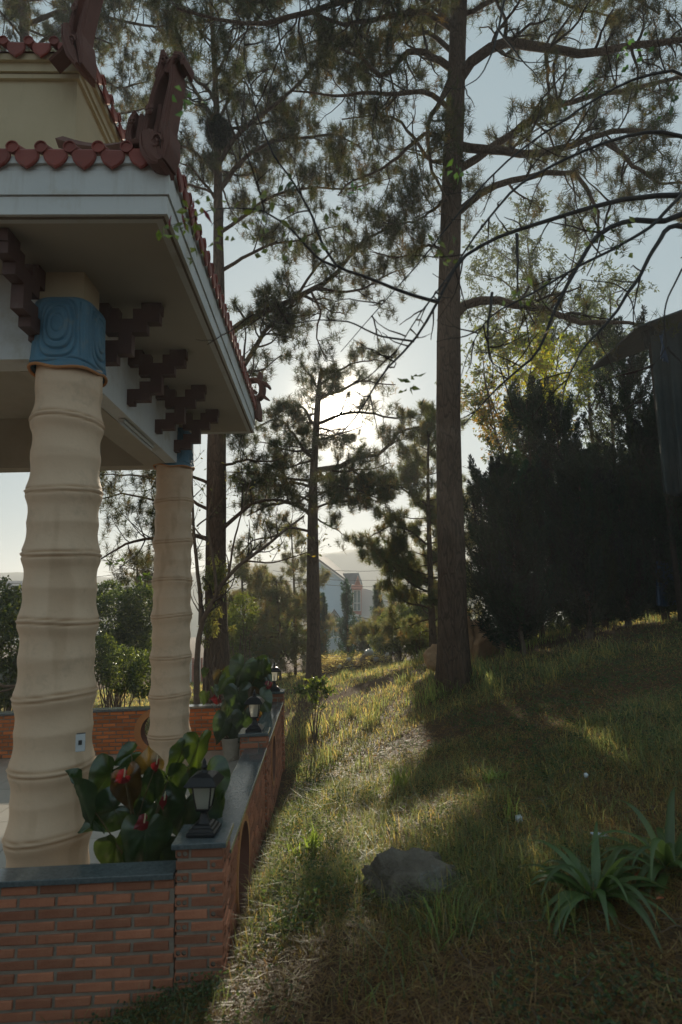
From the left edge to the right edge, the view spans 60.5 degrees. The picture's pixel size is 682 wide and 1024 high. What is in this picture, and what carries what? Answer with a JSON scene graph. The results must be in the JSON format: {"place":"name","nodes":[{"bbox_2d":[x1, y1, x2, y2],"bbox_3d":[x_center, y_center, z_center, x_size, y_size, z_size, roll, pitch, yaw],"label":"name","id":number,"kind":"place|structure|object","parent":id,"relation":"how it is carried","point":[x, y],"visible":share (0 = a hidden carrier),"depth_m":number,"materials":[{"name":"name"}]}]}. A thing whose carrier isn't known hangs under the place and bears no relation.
{"place":"outdoors","nodes":[
{"label":"outdoors","id":0,"kind":"place"},
{"bbox_2d":[0,546,548,600],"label":"hills","id":1,"kind":"structure","parent":0,"point":[347,562],"depth_m":262.09,"materials":[{"name":"grey"}]},
{"bbox_2d":[4,591,563,645],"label":"hills","id":2,"kind":"structure","parent":0,"point":[194,625],"depth_m":178.97,"materials":[{"name":"grey"}]},
{"bbox_2d":[0,613,681,1023],"bbox_3d":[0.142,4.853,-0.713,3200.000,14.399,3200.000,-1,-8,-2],"label":"ground","id":3,"kind":"structure","parent":0,"point":[348,693],"depth_m":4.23,"materials":[{"name":"plant"}]},
{"bbox_2d":[0,575,21,710],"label":"bush","id":4,"kind":"object","parent":3,"relation":"on","point":[10,603],"visible":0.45,"depth_m":10.23,"materials":[{"name":"green plant"}]},
{"bbox_2d":[7,581,22,592],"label":"house","id":5,"kind":"structure","parent":3,"relation":"on","point":[19,582],"depth_m":59.01,"materials":[{"name":"grey tile"}]},
{"bbox_2d":[0,860,176,1023],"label":"brick wall","id":6,"kind":"structure","parent":3,"relation":"on","point":[74,939],"depth_m":2.99,"materials":[{"name":"red brick"}]},
{"bbox_2d":[0,0,208,140],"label":"pine tree","id":7,"kind":"object","parent":3,"relation":"on","point":[21,11],"visible":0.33,"depth_m":14.86,"materials":[{"name":"green plant"}]},
{"bbox_2d":[0,750,240,867],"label":"terrace floor","id":8,"kind":"structure","parent":3,"relation":"on","point":[5,799],"depth_m":5.93,"materials":[{"name":"tile"}]},
{"bbox_2d":[0,703,260,758],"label":"brick wall","id":9,"kind":"structure","parent":8,"relation":"on","point":[115,730],"depth_m":7.79,"materials":[{"name":"red brick"}]},
{"bbox_2d":[0,0,270,867],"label":"pavilion","id":10,"kind":"structure","parent":8,"relation":"on","point":[112,308],"depth_m":4.15,"materials":[{"name":"beige concrete"}]},
{"bbox_2d":[65,730,230,863],"bbox_3d":[-1.177,1.960,3.564,0.944,1.148,0.665,-1,-8,-2],"label":"potted anthurium","id":11,"kind":"object","parent":8,"relation":"on","point":[143,823],"visible":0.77,"depth_m":3.54,"materials":[{"name":"plant"}]},
{"bbox_2d":[199,653,272,760],"bbox_3d":[-1.328,2.451,7.418,0.934,1.307,0.417,0,-8,-10],"label":"potted anthurium","id":12,"kind":"object","parent":8,"relation":"on","point":[231,718],"visible":0.88,"depth_m":7.32,"materials":[{"name":"plant"}]},
{"bbox_2d":[94,632,150,707],"bbox_3d":[-3.988,3.229,10.720,1.741,2.068,0.897,-5,-9,24],"label":"bush","id":13,"kind":"object","parent":3,"relation":"on","point":[134,673],"visible":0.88,"depth_m":10.61,"materials":[{"name":"green plant"}]},
{"bbox_2d":[95,579,152,707],"bbox_3d":[-5.069,3.167,13.838,2.145,3.256,2.202,-1,-8,-2],"label":"bush","id":14,"kind":"object","parent":3,"relation":"on","point":[133,622],"visible":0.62,"depth_m":13.51,"materials":[{"name":"green plant"}]},
{"bbox_2d":[97,545,153,699],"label":"pine tree","id":15,"kind":"object","parent":3,"relation":"on","point":[147,571],"visible":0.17,"depth_m":18.55,"materials":[{"name":"green plant"}]},
{"bbox_2d":[101,558,151,580],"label":"arching shoot","id":16,"kind":"object","parent":3,"relation":"on","point":[139,577],"visible":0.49,"depth_m":9.06,"materials":[{"name":"green plant"}]},
{"bbox_2d":[116,990,172,1023],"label":"grass clump","id":17,"kind":"object","parent":3,"relation":"on","point":[136,1012],"visible":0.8,"depth_m":2.75,"materials":[{"name":"green plant"}]},
{"bbox_2d":[119,962,242,1023],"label":"grass clump","id":18,"kind":"object","parent":3,"relation":"on","point":[176,1019],"visible":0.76,"depth_m":2.68,"materials":[{"name":"green plant"}]},
{"bbox_2d":[190,658,202,682],"bbox_3d":[-4.904,6.230,23.178,2.151,0.964,0.060,-1,-8,-2],"label":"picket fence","id":19,"kind":"object","parent":3,"relation":"on","point":[192,669],"visible":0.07,"depth_m":23.12,"materials":[{"name":"white wood"}]},
{"bbox_2d":[171,822,233,990],"bbox_3d":[-0.728,2.368,3.093,0.284,1.257,0.280,-1,-8,-2],"label":"brick post","id":20,"kind":"object","parent":3,"relation":"on","point":[202,905],"visible":0.81,"depth_m":3.03,"materials":[{"name":"red brick"}]},
{"bbox_2d":[183,758,223,837],"bbox_3d":[-0.752,1.554,3.217,0.178,0.389,0.178,-2,-8,3],"label":"garden lantern","id":21,"kind":"object","parent":20,"relation":"on","point":[203,783],"visible":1,"depth_m":3.17,"materials":[{"name":"black paint"}]},
{"bbox_2d":[195,551,236,703],"bbox_3d":[-2.321,2.418,10.886,0.773,3.421,0.534,1,-9,-15],"label":"dry shrub","id":22,"kind":"object","parent":3,"relation":"on","point":[211,630],"visible":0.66,"depth_m":10.94,"materials":[{"name":"brown plant"}]},
{"bbox_2d":[216,748,266,948],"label":"brick wall","id":23,"kind":"structure","parent":3,"relation":"on","point":[244,812],"depth_m":4.21,"materials":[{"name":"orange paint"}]},
{"bbox_2d":[227,591,259,686],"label":"bush","id":24,"kind":"object","parent":3,"relation":"on","point":[232,617],"visible":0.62,"depth_m":14.64,"materials":[{"name":"green plant"}]},
{"bbox_2d":[227,552,278,657],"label":"pine tree","id":25,"kind":"object","parent":3,"relation":"on","point":[259,573],"visible":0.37,"depth_m":19.64,"materials":[{"name":"green plant"}]},
{"bbox_2d":[228,588,277,666],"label":"gabled house","id":26,"kind":"structure","parent":3,"relation":"on","point":[249,613],"depth_m":33.35,"materials":[{"name":"grey tile"}]},
{"bbox_2d":[238,727,270,831],"bbox_3d":[-0.816,2.790,5.566,0.284,1.366,0.280,-1,-8,-2],"label":"brick post","id":27,"kind":"object","parent":3,"relation":"on","point":[250,740],"visible":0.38,"depth_m":5.53,"materials":[{"name":"red brick"}]},
{"bbox_2d":[244,689,264,731],"bbox_3d":[-0.841,1.921,5.694,0.178,0.389,0.178,-2,-8,0],"label":"garden lantern","id":28,"kind":"object","parent":27,"relation":"on","point":[254,702],"visible":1,"depth_m":5.65,"materials":[{"name":"black paint"}]},
{"bbox_2d":[191,450,331,703],"bbox_3d":[-1.632,1.308,10.185,2.965,5.272,1.257,-1,-8,-2],"label":"crooked tree","id":29,"kind":"object","parent":3,"relation":"on","point":[202,615],"visible":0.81,"depth_m":10.09,"materials":[{"name":"green plant"}]},
{"bbox_2d":[98,0,425,703],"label":"pine tree","id":30,"kind":"object","parent":3,"relation":"on","point":[221,140],"visible":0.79,"depth_m":13.33,"materials":[{"name":"green plant"}]},
{"bbox_2d":[229,614,306,666],"bbox_3d":[-2.870,4.614,20.076,2.791,2.531,4.840,-3,-9,12],"label":"bush","id":31,"kind":"object","parent":3,"relation":"on","point":[283,625],"visible":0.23,"depth_m":19.02,"materials":[{"name":"green plant"}]},
{"bbox_2d":[258,702,282,820],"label":"brick wall","id":32,"kind":"structure","parent":3,"relation":"on","point":[272,718],"depth_m":6.80,"materials":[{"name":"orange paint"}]},
{"bbox_2d":[244,566,301,673],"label":"pine tree","id":33,"kind":"object","parent":3,"relation":"on","point":[282,571],"visible":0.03,"depth_m":23.47,"materials":[{"name":"green plant"}]},
{"bbox_2d":[242,562,306,681],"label":"pine tree","id":34,"kind":"object","parent":3,"relation":"on","point":[274,596],"visible":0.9,"depth_m":18.35,"materials":[{"name":"green plant"}]},
{"bbox_2d":[271,689,284,771],"bbox_3d":[-0.903,3.201,8.031,0.284,1.457,0.280,-1,-8,-2],"label":"brick post","id":35,"kind":"object","parent":3,"relation":"on","point":[278,696],"visible":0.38,"depth_m":8.00,"materials":[{"name":"red brick"}]},
{"bbox_2d":[271,662,280,690],"bbox_3d":[-0.930,2.287,8.165,0.178,0.389,0.178,-1,-8,-6],"label":"garden lantern","id":36,"kind":"object","parent":35,"relation":"on","point":[274,672],"visible":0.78,"depth_m":8.12,"materials":[{"name":"black paint"}]},
{"bbox_2d":[287,839,314,860],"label":"grass clump","id":37,"kind":"object","parent":3,"relation":"on","point":[294,849],"visible":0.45,"depth_m":4.34,"materials":[{"name":"green plant"}]},
{"bbox_2d":[276,522,337,675],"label":"pine tree","id":38,"kind":"object","parent":3,"relation":"on","point":[323,578],"visible":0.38,"depth_m":21.75,"materials":[{"name":"green plant"}]},
{"bbox_2d":[297,819,327,855],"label":"grass clump","id":39,"kind":"object","parent":3,"relation":"on","point":[311,837],"visible":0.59,"depth_m":4.37,"materials":[{"name":"green plant"}]},
{"bbox_2d":[293,675,338,744],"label":"lawn shrub","id":40,"kind":"object","parent":3,"relation":"on","point":[312,686],"visible":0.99,"depth_m":8.84,"materials":[{"name":"green plant"}]},
{"bbox_2d":[320,592,330,664],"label":"conifer","id":41,"kind":"object","parent":3,"relation":"on","point":[323,612],"visible":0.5,"depth_m":22.51,"materials":[{"name":"green plant"}]},
{"bbox_2d":[226,337,435,684],"bbox_3d":[-0.217,-0.244,16.221,6.447,9.674,3.802,-1,-8,-2],"label":"pine tree","id":42,"kind":"object","parent":3,"relation":"on","point":[340,472],"visible":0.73,"depth_m":16.04,"materials":[{"name":"green plant"}]},
{"bbox_2d":[327,609,341,642],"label":"tree","id":43,"kind":"object","parent":3,"relation":"on","point":[334,612],"visible":0.37,"depth_m":40.18,"materials":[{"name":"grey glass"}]},
{"bbox_2d":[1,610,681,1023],"bbox_3d":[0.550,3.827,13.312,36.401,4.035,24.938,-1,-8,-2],"label":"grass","id":44,"kind":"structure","parent":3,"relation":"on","point":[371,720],"depth_m":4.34,"materials":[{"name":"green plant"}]},
{"bbox_2d":[0,672,10,684],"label":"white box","id":45,"kind":"object","parent":44,"relation":"on","point":[1,677],"visible":0.17,"depth_m":9.93,"materials":[{"name":"white"}]},
{"bbox_2d":[333,578,360,657],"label":"conifer","id":46,"kind":"object","parent":3,"relation":"on","point":[347,599],"visible":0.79,"depth_m":23.56,"materials":[{"name":"green plant"}]},
{"bbox_2d":[321,647,375,663],"bbox_3d":[0.273,5.014,20.007,1.189,0.885,2.542,-9,-11,40],"label":"weed patch","id":47,"kind":"object","parent":3,"relation":"on","point":[338,652],"visible":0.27,"depth_m":19.65,"materials":[{"name":"green plant"}]},
{"bbox_2d":[304,648,398,675],"bbox_3d":[0.457,4.443,16.597,3.083,1.144,2.340,-1,-8,-2],"label":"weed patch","id":48,"kind":"object","parent":3,"relation":"on","point":[331,665],"visible":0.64,"depth_m":16.47,"materials":[{"name":"plant"}]},
{"bbox_2d":[319,553,396,655],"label":"house","id":49,"kind":"structure","parent":3,"relation":"on","point":[363,600],"depth_m":44.58,"materials":[{"name":"grey tile"}]},
{"bbox_2d":[353,590,360,610],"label":"window","id":50,"kind":"structure","parent":49,"relation":"in","point":[356,593],"depth_m":44.01,"materials":[{"name":"grey glass"}]},
{"bbox_2d":[353,614,371,648],"bbox_3d":[1.595,8.292,40.809,1.772,2.456,3.000,-1,-8,-2],"label":"canopy","id":51,"kind":"object","parent":3,"relation":"on","point":[362,616],"visible":0.17,"depth_m":39.59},
{"bbox_2d":[355,621,371,657],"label":"conifer","id":52,"kind":"object","parent":3,"relation":"on","point":[362,645],"visible":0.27,"depth_m":22.93,"materials":[{"name":"green plant"}]},
{"bbox_2d":[277,900,469,1023],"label":"grass clump","id":53,"kind":"object","parent":3,"relation":"on","point":[403,953],"visible":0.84,"depth_m":2.49,"materials":[{"name":"green plant"}]},
{"bbox_2d":[358,783,393,799],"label":"grass clump","id":54,"kind":"object","parent":3,"relation":"on","point":[373,793],"visible":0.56,"depth_m":5.50,"materials":[{"name":"green plant"}]},
{"bbox_2d":[369,583,385,655],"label":"conifer","id":55,"kind":"object","parent":3,"relation":"on","point":[376,600],"visible":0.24,"depth_m":24.18,"materials":[{"name":"green plant"}]},
{"bbox_2d":[81,621,681,1023],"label":"ground weeds","id":56,"kind":"object","parent":3,"relation":"on","point":[199,988],"visible":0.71,"depth_m":3.77,"materials":[{"name":"green plant"}]},
{"bbox_2d":[365,590,409,662],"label":"pine tree","id":57,"kind":"object","parent":3,"relation":"on","point":[378,611],"visible":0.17,"depth_m":20.35,"materials":[{"name":"green plant"}]},
{"bbox_2d":[384,757,418,786],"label":"grass clump","id":58,"kind":"object","parent":3,"relation":"on","point":[397,777],"visible":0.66,"depth_m":5.62,"materials":[{"name":"green plant"}]},
{"bbox_2d":[366,593,437,662],"bbox_3d":[1.977,3.781,18.777,1.720,2.288,2.813,-8,-10,35],"label":"bush","id":59,"kind":"object","parent":3,"relation":"on","point":[392,646],"visible":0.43,"depth_m":18.44,"materials":[{"name":"green plant"}]},
{"bbox_2d":[361,846,458,910],"bbox_3d":[0.435,2.094,3.308,0.588,0.398,0.507,1,-9,-15],"label":"rock","id":60,"kind":"object","parent":3,"relation":"on","point":[392,863],"visible":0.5,"depth_m":3.21,"materials":[{"name":"grey stone"}]},
{"bbox_2d":[145,0,681,691],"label":"pine tree","id":61,"kind":"object","parent":3,"relation":"on","point":[445,142],"visible":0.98,"depth_m":10.25,"materials":[{"name":"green plant"}]},
{"bbox_2d":[346,398,483,653],"bbox_3d":[2.133,0.311,15.234,4.225,6.880,3.551,-1,-8,-2],"label":"pine tree","id":62,"kind":"object","parent":3,"relation":"on","point":[391,560],"visible":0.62,"depth_m":15.02,"materials":[{"name":"green plant"}]},
{"bbox_2d":[395,581,436,658],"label":"pine tree","id":63,"kind":"object","parent":3,"relation":"on","point":[425,595],"visible":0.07,"depth_m":19.88,"materials":[{"name":"green plant"}]},
{"bbox_2d":[407,625,428,657],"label":"bush","id":64,"kind":"object","parent":3,"relation":"on","point":[419,647],"visible":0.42,"depth_m":15.16,"materials":[{"name":"green plant"}]},
{"bbox_2d":[156,0,681,437],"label":"overhanging tree","id":65,"kind":"object","parent":3,"relation":"on","point":[588,244],"visible":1,"depth_m":3.12,"materials":[{"name":"grey plant"}]},
{"bbox_2d":[384,679,460,712],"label":"grass clump","id":66,"kind":"object","parent":3,"relation":"on","point":[433,692],"visible":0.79,"depth_m":9.07,"materials":[{"name":"green plant"}]},
{"bbox_2d":[423,644,436,670],"bbox_3d":[1.746,2.738,10.987,0.424,0.514,0.320,-1,-8,-2],"label":"boulder","id":67,"kind":"object","parent":3,"relation":"on","point":[429,654],"visible":0.54,"depth_m":10.88,"materials":[{"name":"stone"}]},
{"bbox_2d":[378,874,511,954],"bbox_3d":[0.541,1.890,2.697,0.725,0.282,0.606,-1,-8,-2],"label":"grass clump","id":68,"kind":"object","parent":3,"relation":"on","point":[431,913],"visible":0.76,"depth_m":2.76,"materials":[{"name":"green plant"}]},
{"bbox_2d":[417,487,481,625],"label":"pine tree","id":69,"kind":"object","parent":3,"relation":"on","point":[436,613],"visible":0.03,"depth_m":19.75,"materials":[{"name":"green plant"}]},
{"bbox_2d":[249,688,681,1023],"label":"fallen twigs","id":70,"kind":"object","parent":3,"relation":"on","point":[581,980],"visible":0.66,"depth_m":3.23,"materials":[{"name":"brown wood"}]},
{"bbox_2d":[437,648,517,692],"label":"grass clump","id":71,"kind":"object","parent":3,"relation":"on","point":[480,672],"visible":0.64,"depth_m":9.22,"materials":[{"name":"green plant"}]},
{"bbox_2d":[470,619,499,660],"bbox_3d":[2.725,2.550,11.437,0.616,0.906,0.711,4,-10,-36],"label":"boulder","id":72,"kind":"object","parent":3,"relation":"on","point":[482,646],"visible":0.25,"depth_m":11.20,"materials":[{"name":"stone"}]},
{"bbox_2d":[467,615,473,649],"bbox_3d":[2.469,2.331,11.277,0.196,0.710,0.172,-1,-8,-2],"label":"boulder","id":73,"kind":"object","parent":72,"relation":"on","point":[471,632],"visible":0.36,"depth_m":11.20,"materials":[{"name":"stone"}]},
{"bbox_2d":[476,764,517,783],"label":"grass clump","id":74,"kind":"object","parent":3,"relation":"on","point":[493,773],"visible":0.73,"depth_m":4.75,"materials":[{"name":"green plant"}]},
{"bbox_2d":[463,449,546,655],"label":"juniper tree","id":75,"kind":"object","parent":3,"relation":"on","point":[477,560],"visible":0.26,"depth_m":11.04,"materials":[{"name":"green plant"}]},
{"bbox_2d":[503,789,519,822],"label":"grass clump","id":76,"kind":"object","parent":3,"relation":"on","point":[510,810],"visible":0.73,"depth_m":3.90,"materials":[{"name":"green plant"}]},
{"bbox_2d":[466,457,563,655],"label":"juniper tree","id":77,"kind":"object","parent":3,"relation":"on","point":[511,610],"visible":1,"depth_m":10.08,"materials":[{"name":"green plant"}]},
{"bbox_2d":[515,814,522,822],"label":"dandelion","id":78,"kind":"object","parent":3,"relation":"on","point":[518,817],"visible":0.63,"depth_m":3.83,"materials":[{"name":"white plant"}]},
{"bbox_2d":[434,289,612,496],"bbox_3d":[5.407,-1.554,16.250,5.327,10.007,2.223,-1,-8,-2],"label":"broadleaf tree","id":79,"kind":"object","parent":3,"relation":"on","point":[484,412],"visible":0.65,"depth_m":16.33,"materials":[{"name":"green plant"}]},
{"bbox_2d":[486,374,564,639],"bbox_3d":[3.869,-0.149,11.856,1.580,5.462,1.694,-5,-9,24],"label":"juniper tree","id":80,"kind":"object","parent":3,"relation":"on","point":[536,396],"visible":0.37,"depth_m":11.87,"materials":[{"name":"green plant"}]},
{"bbox_2d":[495,624,567,653],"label":"grass clump","id":81,"kind":"object","parent":3,"relation":"on","point":[533,642],"visible":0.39,"depth_m":10.94,"materials":[{"name":"green plant"}]},
{"bbox_2d":[460,188,659,615],"bbox_3d":[7.342,-3.494,19.466,7.258,15.595,2.822,-1,-8,-2],"label":"broadleaf tree","id":82,"kind":"object","parent":3,"relation":"on","point":[530,265],"visible":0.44,"depth_m":20.05,"materials":[{"name":"green plant"}]},
{"bbox_2d":[537,876,590,942],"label":"grass clump","id":83,"kind":"object","parent":3,"relation":"on","point":[548,916],"visible":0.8,"depth_m":2.57,"materials":[{"name":"green plant"}]},
{"bbox_2d":[524,388,609,635],"bbox_3d":[4.394,-0.049,11.479,1.689,4.900,1.611,-1,-8,-2],"label":"juniper tree","id":84,"kind":"object","parent":3,"relation":"on","point":[561,430],"visible":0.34,"depth_m":11.49,"materials":[{"name":"green plant"}]},
{"bbox_2d":[538,446,626,638],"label":"juniper tree","id":85,"kind":"object","parent":3,"relation":"on","point":[564,521],"visible":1,"depth_m":10.28,"materials":[{"name":"green plant"}]},
{"bbox_2d":[540,438,635,628],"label":"juniper tree","id":86,"kind":"object","parent":3,"relation":"on","point":[571,446],"visible":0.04,"depth_m":11.01,"materials":[{"name":"green plant"}]},
{"bbox_2d":[558,286,626,452],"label":"broadleaf tree","id":87,"kind":"object","parent":3,"relation":"on","point":[594,310],"visible":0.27,"depth_m":18.71,"materials":[{"name":"green plant"}]},
{"bbox_2d":[516,821,678,954],"bbox_3d":[1.205,1.791,2.780,0.776,0.503,0.772,-8,-11,39],"label":"strap leaf plant","id":88,"kind":"object","parent":3,"relation":"on","point":[614,875],"visible":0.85,"depth_m":2.71,"materials":[{"name":"green plant"}]},
{"bbox_2d":[537,606,674,633],"bbox_3d":[5.645,2.135,12.453,4.281,1.053,2.225,-5,-9,21],"label":"bush","id":89,"kind":"object","parent":3,"relation":"on","point":[561,622],"visible":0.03,"depth_m":12.11,"materials":[{"name":"green plant"}]},
{"bbox_2d":[579,304,652,620],"bbox_3d":[5.640,-0.980,11.454,1.828,6.185,2.212,-6,-10,29],"label":"juniper tree","id":90,"kind":"object","parent":3,"relation":"on","point":[628,383],"visible":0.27,"depth_m":11.59,"materials":[{"name":"green plant"}]},
{"bbox_2d":[585,286,647,454],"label":"broadleaf tree","id":91,"kind":"object","parent":3,"relation":"on","point":[610,297],"visible":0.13,"depth_m":19.71,"materials":[{"name":"green plant"}]},
{"bbox_2d":[584,441,665,627],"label":"juniper tree","id":92,"kind":"object","parent":3,"relation":"on","point":[622,490],"visible":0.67,"depth_m":10.14,"materials":[{"name":"green plant"}]},
{"bbox_2d":[585,787,681,899],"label":"strap leaf plant","id":93,"kind":"object","parent":3,"relation":"on","point":[667,851],"visible":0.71,"depth_m":2.88,"materials":[{"name":"green plant"}]},
{"bbox_2d":[602,410,681,621],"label":"juniper tree","id":94,"kind":"object","parent":3,"relation":"on","point":[628,435],"visible":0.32,"depth_m":9.99,"materials":[{"name":"green plant"}]},
{"bbox_2d":[656,561,680,605],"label":"blue tarpaulin","id":95,"kind":"object","parent":94,"relation":"on","point":[660,601],"visible":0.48,"depth_m":9.85,"materials":[{"name":"blue plastic"}]},
{"bbox_2d":[620,394,681,598],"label":"juniper tree","id":96,"kind":"object","parent":3,"relation":"on","point":[675,518],"visible":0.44,"depth_m":9.86,"materials":[{"name":"green plant"}]},
{"bbox_2d":[648,343,681,623],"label":"wooden post","id":97,"kind":"object","parent":3,"relation":"on","point":[677,585],"depth_m":9.41,"materials":[{"name":"brown wood"}]},
{"bbox_2d":[588,310,681,371],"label":"tarpaulin roof","id":98,"kind":"structure","parent":97,"relation":"attached to","point":[631,343],"depth_m":10.30,"materials":[{"name":"grey fabric"}]},
{"bbox_2d":[641,326,654,348],"bbox_3d":[5.117,-2.948,9.719,0.141,0.439,0.251,0,-9,-13],"label":"tarpaulin flap","id":99,"kind":"object","parent":98,"relation":"hanging from","point":[646,335],"visible":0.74,"depth_m":9.73,"materials":[{"name":"grey fabric"}]},
{"bbox_2d":[659,329,668,363],"bbox_3d":[5.123,-2.647,9.325,0.124,0.618,0.110,6,-11,-40],"label":"blue tarpaulin strip","id":100,"kind":"object","parent":98,"relation":"hanging from","point":[664,357],"visible":0.95,"depth_m":9.31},
{"bbox_2d":[651,322,681,495],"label":"hanging tarpaulin","id":101,"kind":"object","parent":98,"relation":"hanging from","point":[668,387],"visible":0.94,"depth_m":9.30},
{"bbox_2d":[0,0,681,576],"label":"sky","id":102,"kind":"structure","parent":0,"point":[487,93],"materials":[{"name":"white"}]},
{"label":"fallen branch","id":103,"kind":"object","parent":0,"visible":0},
{"bbox_2d":[0,683,15,687],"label":"fallen branch","id":104,"kind":"object","parent":103,"relation":"on","point":[6,686],"visible":0.41,"depth_m":9.48,"materials":[{"name":"brown wood"}]}
]}

